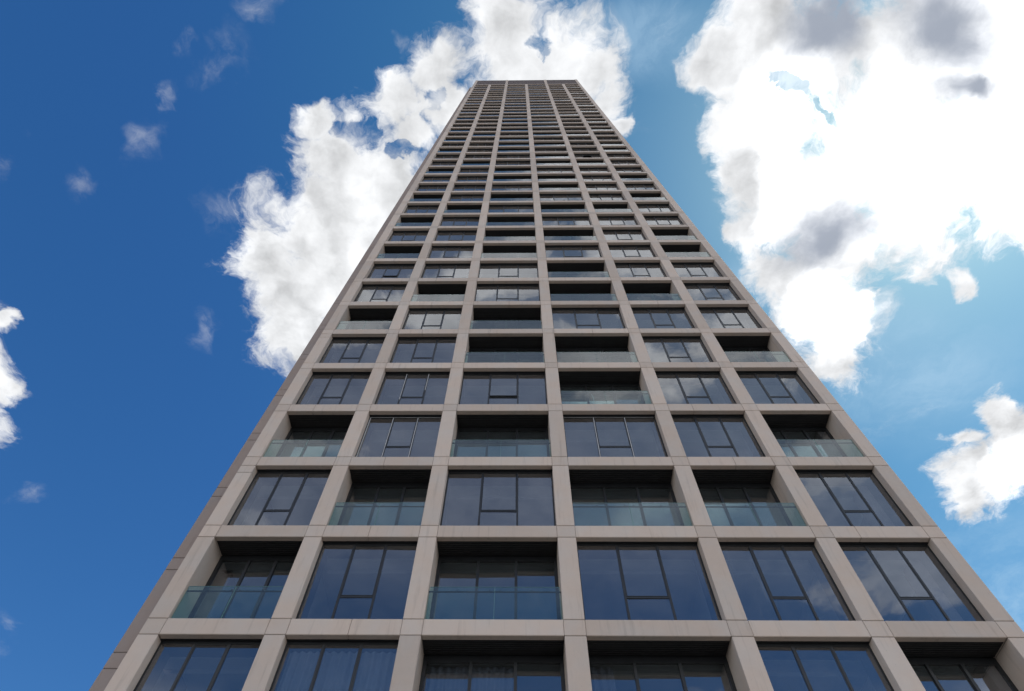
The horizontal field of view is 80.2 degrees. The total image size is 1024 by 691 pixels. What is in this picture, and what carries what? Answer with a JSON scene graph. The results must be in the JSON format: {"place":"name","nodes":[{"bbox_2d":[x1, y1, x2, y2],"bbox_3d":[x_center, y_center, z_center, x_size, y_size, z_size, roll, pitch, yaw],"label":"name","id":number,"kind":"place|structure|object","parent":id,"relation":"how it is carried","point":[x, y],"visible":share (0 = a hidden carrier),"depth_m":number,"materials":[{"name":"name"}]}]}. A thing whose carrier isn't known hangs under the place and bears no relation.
{"place":"outdoors","nodes":[
{"label":"outdoors","id":0,"kind":"place"},
{"bbox_2d":[0,0,1023,690],"label":"sky","id":1,"kind":"structure","parent":0,"point":[189,189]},
{"bbox_2d":[89,79,1023,690],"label":"residential tower","id":2,"kind":"structure","parent":0,"point":[441,459],"depth_m":21.54,"materials":[{"name":"concrete"}]},
{"bbox_2d":[133,639,261,690],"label":"window","id":3,"kind":"structure","parent":2,"relation":"in","point":[188,648],"depth_m":15.69,"materials":[{"name":"glass"}]},
{"bbox_2d":[227,469,331,524],"bbox_3d":[-7.657,5.400,20.415,2.757,2.950,0.748,0,-61,1],"label":"window","id":4,"kind":"structure","parent":2,"relation":"in","point":[263,477],"depth_m":21.44,"materials":[{"name":"glass"}]},
{"bbox_2d":[296,372,370,403],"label":"window","id":5,"kind":"structure","parent":2,"relation":"in","point":[347,379],"depth_m":27.25,"materials":[{"name":"glass"}]},
{"bbox_2d":[269,639,398,690],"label":"window","id":6,"kind":"structure","parent":2,"relation":"in","point":[298,645],"depth_m":15.64,"materials":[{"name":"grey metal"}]},
{"bbox_2d":[277,651,395,690],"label":"curtain","id":7,"kind":"object","parent":2,"relation":"hanging from","point":[374,672],"visible":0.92,"depth_m":15.18,"materials":[{"name":"fabric"}]},
{"bbox_2d":[319,337,385,362],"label":"window","id":8,"kind":"structure","parent":2,"relation":"in","point":[337,343],"depth_m":30.14,"materials":[{"name":"glass"}]},
{"bbox_2d":[296,541,417,618],"bbox_3d":[-4.313,6.990,17.482,2.963,2.950,0.748,0,-61,1],"label":"window","id":9,"kind":"structure","parent":2,"relation":"in","point":[350,550],"depth_m":18.52,"materials":[{"name":"glass"}]},
{"bbox_2d":[354,284,406,301],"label":"window","id":10,"kind":"structure","parent":2,"relation":"in","point":[388,290],"depth_m":35.96,"materials":[{"name":"grey glass"}]},
{"bbox_2d":[367,264,414,277],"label":"window","id":11,"kind":"structure","parent":2,"relation":"in","point":[391,270],"depth_m":38.90,"materials":[{"name":"blue glass"}]},
{"bbox_2d":[355,415,441,456],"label":"window","id":12,"kind":"structure","parent":2,"relation":"in","point":[375,422],"depth_m":24.33,"materials":[{"name":"glass"}]},
{"bbox_2d":[388,231,428,240],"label":"window","id":13,"kind":"structure","parent":2,"relation":"in","point":[396,235],"depth_m":44.70,"materials":[{"name":"blue glass"}]},
{"bbox_2d":[375,372,449,403],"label":"window","id":14,"kind":"structure","parent":2,"relation":"in","point":[403,379],"depth_m":27.25,"materials":[{"name":"glass"}]},
{"bbox_2d":[404,205,438,212],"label":"window","id":15,"kind":"structure","parent":2,"relation":"in","point":[411,208],"depth_m":50.46,"materials":[{"name":"glass"}]},
{"bbox_2d":[390,337,456,362],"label":"window","id":16,"kind":"structure","parent":2,"relation":"in","point":[403,343],"depth_m":30.12,"materials":[{"name":"glass"}]},
{"bbox_2d":[402,308,461,328],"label":"window","id":17,"kind":"structure","parent":2,"relation":"in","point":[414,314],"depth_m":33.09,"materials":[{"name":"grey glass"}]},
{"bbox_2d":[417,185,446,190],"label":"window","id":18,"kind":"structure","parent":2,"relation":"in","point":[421,187],"depth_m":56.21,"materials":[{"name":"black glass"}]},
{"bbox_2d":[422,176,450,181],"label":"window","id":19,"kind":"structure","parent":2,"relation":"in","point":[426,178],"depth_m":59.09,"materials":[{"name":"black glass"}]},
{"bbox_2d":[431,161,456,165],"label":"window","id":20,"kind":"structure","parent":2,"relation":"in","point":[440,163],"depth_m":64.87,"materials":[{"name":"glass"}]},
{"bbox_2d":[421,263,470,277],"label":"window","id":21,"kind":"structure","parent":2,"relation":"in","point":[453,269],"depth_m":38.88,"materials":[{"name":"grey glass"}]},
{"bbox_2d":[435,155,459,158],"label":"window","id":22,"kind":"structure","parent":2,"relation":"in","point":[437,156],"depth_m":67.68,"materials":[{"name":"black glass"}]},
{"bbox_2d":[428,246,473,257],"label":"window","id":23,"kind":"structure","parent":2,"relation":"in","point":[443,251],"depth_m":41.77,"materials":[{"name":"glass"}]},
{"bbox_2d":[442,143,464,145],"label":"window","id":24,"kind":"structure","parent":2,"relation":"in","point":[446,144],"depth_m":73.41,"materials":[{"name":"black glass"}]},
{"bbox_2d":[434,230,476,240],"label":"window","id":25,"kind":"structure","parent":2,"relation":"in","point":[454,235],"depth_m":44.66,"materials":[{"name":"glass"}]},
{"bbox_2d":[448,134,467,135],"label":"window","id":26,"kind":"structure","parent":2,"relation":"in","point":[448,134],"depth_m":79.26,"materials":[{"name":"black glass"}]},
{"bbox_2d":[440,217,479,225],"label":"window","id":27,"kind":"structure","parent":2,"relation":"in","point":[446,221],"depth_m":47.54,"materials":[{"name":"glass"}]},
{"bbox_2d":[453,125,471,126],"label":"window","id":28,"kind":"structure","parent":2,"relation":"in","point":[453,125],"depth_m":84.99,"materials":[{"name":"grey glass"}]},
{"bbox_2d":[455,121,473,122],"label":"window","id":29,"kind":"structure","parent":2,"relation":"in","point":[455,121],"depth_m":87.86,"materials":[{"name":"grey glass"}]},
{"bbox_2d":[449,194,483,200],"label":"window","id":30,"kind":"structure","parent":2,"relation":"in","point":[454,197],"depth_m":53.29,"materials":[{"name":"grey glass"}]},
{"bbox_2d":[459,114,475,115],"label":"window","id":31,"kind":"structure","parent":2,"relation":"in","point":[459,114],"depth_m":93.62,"materials":[{"name":"grey glass"}]},
{"bbox_2d":[425,667,513,690],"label":"curtain","id":32,"kind":"object","parent":2,"relation":"hanging from","point":[456,679],"visible":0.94,"depth_m":15.62,"materials":[{"name":"fabric"}]},
{"bbox_2d":[453,185,485,190],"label":"window","id":33,"kind":"structure","parent":2,"relation":"in","point":[457,187],"depth_m":56.18,"materials":[{"name":"grey glass"}]},
{"bbox_2d":[456,176,487,181],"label":"window","id":34,"kind":"structure","parent":2,"relation":"in","point":[460,178],"depth_m":59.05,"materials":[{"name":"grey glass"}]},
{"bbox_2d":[459,168,488,172],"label":"window","id":35,"kind":"structure","parent":2,"relation":"in","point":[463,170],"depth_m":61.93,"materials":[{"name":"black glass"}]},
{"bbox_2d":[465,155,491,157],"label":"window","id":36,"kind":"structure","parent":2,"relation":"in","point":[467,156],"depth_m":67.66,"materials":[{"name":"black glass"}]},
{"bbox_2d":[467,149,492,155],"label":"window","id":37,"kind":"structure","parent":2,"relation":"in","point":[469,150],"depth_m":70.56,"materials":[{"name":"black glass"}]},
{"bbox_2d":[469,143,493,145],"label":"window","id":38,"kind":"structure","parent":2,"relation":"in","point":[471,144],"depth_m":73.38,"materials":[{"name":"black glass"}]},
{"bbox_2d":[471,138,494,140],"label":"window","id":39,"kind":"structure","parent":2,"relation":"in","point":[473,139],"depth_m":76.26,"materials":[{"name":"grey glass"}]},
{"bbox_2d":[474,129,495,133],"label":"window","id":40,"kind":"structure","parent":2,"relation":"in","point":[475,129],"depth_m":82.06,"materials":[{"name":"black glass"}]},
{"bbox_2d":[476,125,496,126],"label":"window","id":41,"kind":"structure","parent":2,"relation":"in","point":[477,125],"depth_m":84.95,"materials":[{"name":"black glass"}]},
{"bbox_2d":[478,121,497,125],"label":"window","id":42,"kind":"structure","parent":2,"relation":"in","point":[478,121],"depth_m":87.84,"materials":[{"name":"black glass"}]},
{"bbox_2d":[440,469,555,525],"bbox_3d":[-0.430,5.381,20.314,3.678,2.950,0.748,0,-61,1],"label":"window","id":43,"kind":"structure","parent":2,"relation":"in","point":[456,477],"depth_m":21.40,"materials":[{"name":"glass"}]},
{"bbox_2d":[459,371,546,403],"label":"window","id":44,"kind":"structure","parent":2,"relation":"in","point":[493,378],"depth_m":27.25,"materials":[{"name":"glass"}]},
{"bbox_2d":[475,284,539,300],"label":"window","id":45,"kind":"structure","parent":2,"relation":"in","point":[496,290],"depth_m":35.95,"materials":[{"name":"grey glass"}]},
{"bbox_2d":[478,263,537,283],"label":"window","id":46,"kind":"structure","parent":2,"relation":"in","point":[485,268],"depth_m":38.82,"materials":[{"name":"grey glass"}]},
{"bbox_2d":[488,205,533,212],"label":"window","id":47,"kind":"structure","parent":2,"relation":"in","point":[492,208],"depth_m":50.37,"materials":[{"name":"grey glass"}]},
{"bbox_2d":[492,184,531,190],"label":"window","id":48,"kind":"structure","parent":2,"relation":"in","point":[519,186],"depth_m":56.12,"materials":[{"name":"grey glass"}]},
{"bbox_2d":[496,161,530,164],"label":"window","id":49,"kind":"structure","parent":2,"relation":"in","point":[497,162],"depth_m":64.69,"materials":[{"name":"grey glass"}]},
{"bbox_2d":[497,154,529,157],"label":"window","id":50,"kind":"structure","parent":2,"relation":"in","point":[511,155],"depth_m":67.65,"materials":[{"name":"grey glass"}]},
{"bbox_2d":[500,133,527,135],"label":"window","id":51,"kind":"structure","parent":2,"relation":"in","point":[501,134],"depth_m":79.11,"materials":[{"name":"grey glass"}]},
{"bbox_2d":[501,125,527,126],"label":"window","id":52,"kind":"structure","parent":2,"relation":"in","point":[502,125],"depth_m":84.91,"materials":[{"name":"grey glass"}]},
{"bbox_2d":[531,117,555,118],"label":"window","id":53,"kind":"structure","parent":2,"relation":"in","point":[531,117],"depth_m":90.61,"materials":[{"name":"grey glass"}]},
{"bbox_2d":[532,128,559,130],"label":"window","id":54,"kind":"structure","parent":2,"relation":"in","point":[556,129],"depth_m":81.92,"materials":[{"name":"black glass"}]},
{"bbox_2d":[533,138,562,139],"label":"window","id":55,"kind":"structure","parent":2,"relation":"in","point":[533,138],"depth_m":76.17,"materials":[{"name":"black glass"}]},
{"bbox_2d":[534,148,566,151],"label":"window","id":56,"kind":"structure","parent":2,"relation":"in","point":[536,149],"depth_m":70.39,"materials":[{"name":"black glass"}]},
{"bbox_2d":[537,168,573,172],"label":"window","id":57,"kind":"structure","parent":2,"relation":"in","point":[539,170],"depth_m":61.76,"materials":[{"name":"black glass"}]},
{"bbox_2d":[539,194,582,200],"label":"window","id":58,"kind":"structure","parent":2,"relation":"in","point":[543,197],"depth_m":53.20,"materials":[{"name":"grey glass"}]},
{"bbox_2d":[542,216,590,224],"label":"window","id":59,"kind":"structure","parent":2,"relation":"in","point":[546,220],"depth_m":47.42,"materials":[{"name":"grey glass"}]},
{"bbox_2d":[560,117,578,118],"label":"window","id":60,"kind":"structure","parent":2,"relation":"in","point":[560,117],"depth_m":90.56,"materials":[{"name":"grey glass"}]},
{"bbox_2d":[562,120,581,121],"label":"window","id":61,"kind":"structure","parent":2,"relation":"in","point":[566,120],"depth_m":87.63,"materials":[{"name":"black glass"}]},
{"bbox_2d":[545,245,601,257],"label":"window","id":62,"kind":"structure","parent":2,"relation":"in","point":[566,251],"depth_m":41.67,"materials":[{"name":"grey glass"}]},
{"bbox_2d":[563,124,583,125],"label":"window","id":63,"kind":"structure","parent":2,"relation":"in","point":[563,124],"depth_m":84.75,"materials":[{"name":"black glass"}]},
{"bbox_2d":[564,128,585,130],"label":"window","id":64,"kind":"structure","parent":2,"relation":"in","point":[566,129],"depth_m":81.86,"materials":[{"name":"black glass"}]},
{"bbox_2d":[568,137,590,139],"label":"window","id":65,"kind":"structure","parent":2,"relation":"in","point":[570,138],"depth_m":76.09,"materials":[{"name":"black glass"}]},
{"bbox_2d":[570,142,593,145],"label":"window","id":66,"kind":"structure","parent":2,"relation":"in","point":[582,143],"depth_m":73.22,"materials":[{"name":"black glass"}]},
{"bbox_2d":[572,148,597,150],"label":"window","id":67,"kind":"structure","parent":2,"relation":"in","point":[573,149],"depth_m":70.34,"materials":[{"name":"black glass"}]},
{"bbox_2d":[574,154,600,157],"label":"window","id":68,"kind":"structure","parent":2,"relation":"in","point":[576,155],"depth_m":67.47,"materials":[{"name":"black glass"}]},
{"bbox_2d":[552,307,625,328],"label":"window","id":69,"kind":"structure","parent":2,"relation":"in","point":[611,313],"depth_m":32.99,"materials":[{"name":"black glass"}]},
{"bbox_2d":[582,113,599,114],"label":"window","id":70,"kind":"structure","parent":2,"relation":"in","point":[582,113],"depth_m":93.37,"materials":[{"name":"grey glass"}]},
{"bbox_2d":[579,167,608,171],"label":"window","id":71,"kind":"structure","parent":2,"relation":"in","point":[603,169],"depth_m":61.74,"materials":[{"name":"grey glass"}]},
{"bbox_2d":[582,175,612,180],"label":"window","id":72,"kind":"structure","parent":2,"relation":"in","point":[585,177],"depth_m":58.87,"materials":[{"name":"grey glass"}]},
{"bbox_2d":[589,124,608,125],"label":"window","id":73,"kind":"structure","parent":2,"relation":"in","point":[589,124],"depth_m":84.73,"materials":[{"name":"black glass"}]},
{"bbox_2d":[585,184,618,189],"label":"window","id":74,"kind":"structure","parent":2,"relation":"in","point":[589,186],"depth_m":56.00,"materials":[{"name":"grey glass"}]},
{"bbox_2d":[590,667,615,690],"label":"curtain","id":75,"kind":"object","parent":2,"relation":"hanging from","point":[602,679],"visible":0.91,"depth_m":15.58,"materials":[{"name":"fabric"}]},
{"bbox_2d":[594,132,614,134],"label":"window","id":76,"kind":"structure","parent":2,"relation":"in","point":[607,133],"depth_m":78.91,"materials":[{"name":"black glass"}]},
{"bbox_2d":[589,193,623,199],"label":"window","id":77,"kind":"structure","parent":2,"relation":"in","point":[608,196],"depth_m":53.12,"materials":[{"name":"grey glass"}]},
{"bbox_2d":[596,137,618,139],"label":"window","id":78,"kind":"structure","parent":2,"relation":"in","point":[599,138],"depth_m":76.05,"materials":[{"name":"black glass"}]},
{"bbox_2d":[563,414,667,457],"bbox_3d":[3.831,3.770,23.142,3.699,2.950,0.748,0,-61,1],"label":"window","id":79,"kind":"structure","parent":2,"relation":"in","point":[626,422],"depth_m":24.24,"materials":[{"name":"glass"}]},
{"bbox_2d":[597,216,637,224],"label":"window","id":80,"kind":"structure","parent":2,"relation":"in","point":[603,220],"depth_m":47.36,"materials":[{"name":"grey glass"}]},
{"bbox_2d":[606,154,630,157],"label":"window","id":81,"kind":"structure","parent":2,"relation":"in","point":[609,155],"depth_m":67.43,"materials":[{"name":"black glass"}]},
{"bbox_2d":[610,160,636,164],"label":"window","id":82,"kind":"structure","parent":2,"relation":"in","point":[612,161],"depth_m":64.50,"materials":[{"name":"black glass"}]},
{"bbox_2d":[602,229,645,239],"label":"window","id":83,"kind":"structure","parent":2,"relation":"in","point":[609,234],"depth_m":44.48,"materials":[{"name":"grey glass"}]},
{"bbox_2d":[614,167,643,171],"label":"window","id":84,"kind":"structure","parent":2,"relation":"in","point":[619,169],"depth_m":61.68,"materials":[{"name":"grey glass"}]},
{"bbox_2d":[608,245,655,256],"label":"window","id":85,"kind":"structure","parent":2,"relation":"in","point":[624,250],"depth_m":41.57,"materials":[{"name":"grey glass"}]},
{"bbox_2d":[624,184,655,189],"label":"window","id":86,"kind":"structure","parent":2,"relation":"in","point":[629,186],"depth_m":55.96,"materials":[{"name":"grey glass"}]},
{"bbox_2d":[615,263,666,276],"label":"window","id":87,"kind":"structure","parent":2,"relation":"in","point":[622,268],"depth_m":38.70,"materials":[{"name":"grey glass"}]},
{"bbox_2d":[576,541,721,619],"bbox_3d":[3.759,6.969,17.369,3.699,2.950,0.748,0,-61,1],"label":"window","id":88,"kind":"structure","parent":2,"relation":"in","point":[586,550],"depth_m":18.41,"materials":[{"name":"glass"}]},
{"bbox_2d":[636,204,673,211],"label":"window","id":89,"kind":"structure","parent":2,"relation":"in","point":[642,207],"depth_m":50.17,"materials":[{"name":"grey glass"}]},
{"bbox_2d":[631,307,694,327],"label":"window","id":90,"kind":"structure","parent":2,"relation":"in","point":[640,313],"depth_m":32.82,"materials":[{"name":"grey glass"}]},
{"bbox_2d":[643,216,683,224],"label":"window","id":91,"kind":"structure","parent":2,"relation":"in","point":[651,220],"depth_m":47.28,"materials":[{"name":"grey glass"}]},
{"bbox_2d":[642,336,712,361],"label":"window","id":92,"kind":"structure","parent":2,"relation":"in","point":[665,343],"depth_m":29.94,"materials":[{"name":"grey glass"}]},
{"bbox_2d":[655,371,736,403],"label":"window","id":93,"kind":"structure","parent":2,"relation":"in","point":[680,378],"depth_m":27.03,"materials":[{"name":"grey glass"}]},
{"bbox_2d":[671,262,722,276],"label":"window","id":94,"kind":"structure","parent":2,"relation":"in","point":[680,267],"depth_m":38.58,"materials":[{"name":"grey glass"}]},
{"bbox_2d":[683,283,740,299],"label":"window","id":95,"kind":"structure","parent":2,"relation":"in","point":[703,289],"depth_m":35.67,"materials":[{"name":"grey glass"}]},
{"bbox_2d":[671,414,765,456],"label":"window","id":96,"kind":"structure","parent":2,"relation":"in","point":[699,422],"depth_m":24.14,"materials":[{"name":"glass"}]},
{"bbox_2d":[698,307,761,327],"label":"window","id":97,"kind":"structure","parent":2,"relation":"in","point":[709,313],"depth_m":32.77,"materials":[{"name":"grey glass"}]},
{"bbox_2d":[736,371,819,403],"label":"window","id":98,"kind":"structure","parent":2,"relation":"in","point":[761,378],"depth_m":26.96,"materials":[{"name":"glass"}]},
{"bbox_2d":[719,542,855,620],"bbox_3d":[7.636,6.958,17.315,2.980,2.950,0.748,0,-61,1],"label":"window","id":99,"kind":"structure","parent":2,"relation":"in","point":[754,551],"depth_m":18.18,"materials":[{"name":"glass"}]},
{"bbox_2d":[756,641,893,690],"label":"window","id":100,"kind":"structure","parent":2,"relation":"in","point":[797,651],"depth_m":15.48,"materials":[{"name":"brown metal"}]},
{"bbox_2d":[794,469,912,525],"bbox_3d":[11.136,5.349,20.153,2.852,2.950,0.748,0,-61,1],"label":"window","id":101,"kind":"structure","parent":2,"relation":"in","point":[826,478],"depth_m":21.04,"materials":[{"name":"glass"}]},
{"bbox_2d":[838,542,984,620],"bbox_3d":[11.100,6.949,17.266,2.852,2.950,0.748,0,-61,1],"label":"window","id":102,"kind":"structure","parent":2,"relation":"in","point":[874,551],"depth_m":17.89,"materials":[{"name":"glass"}]}
]}

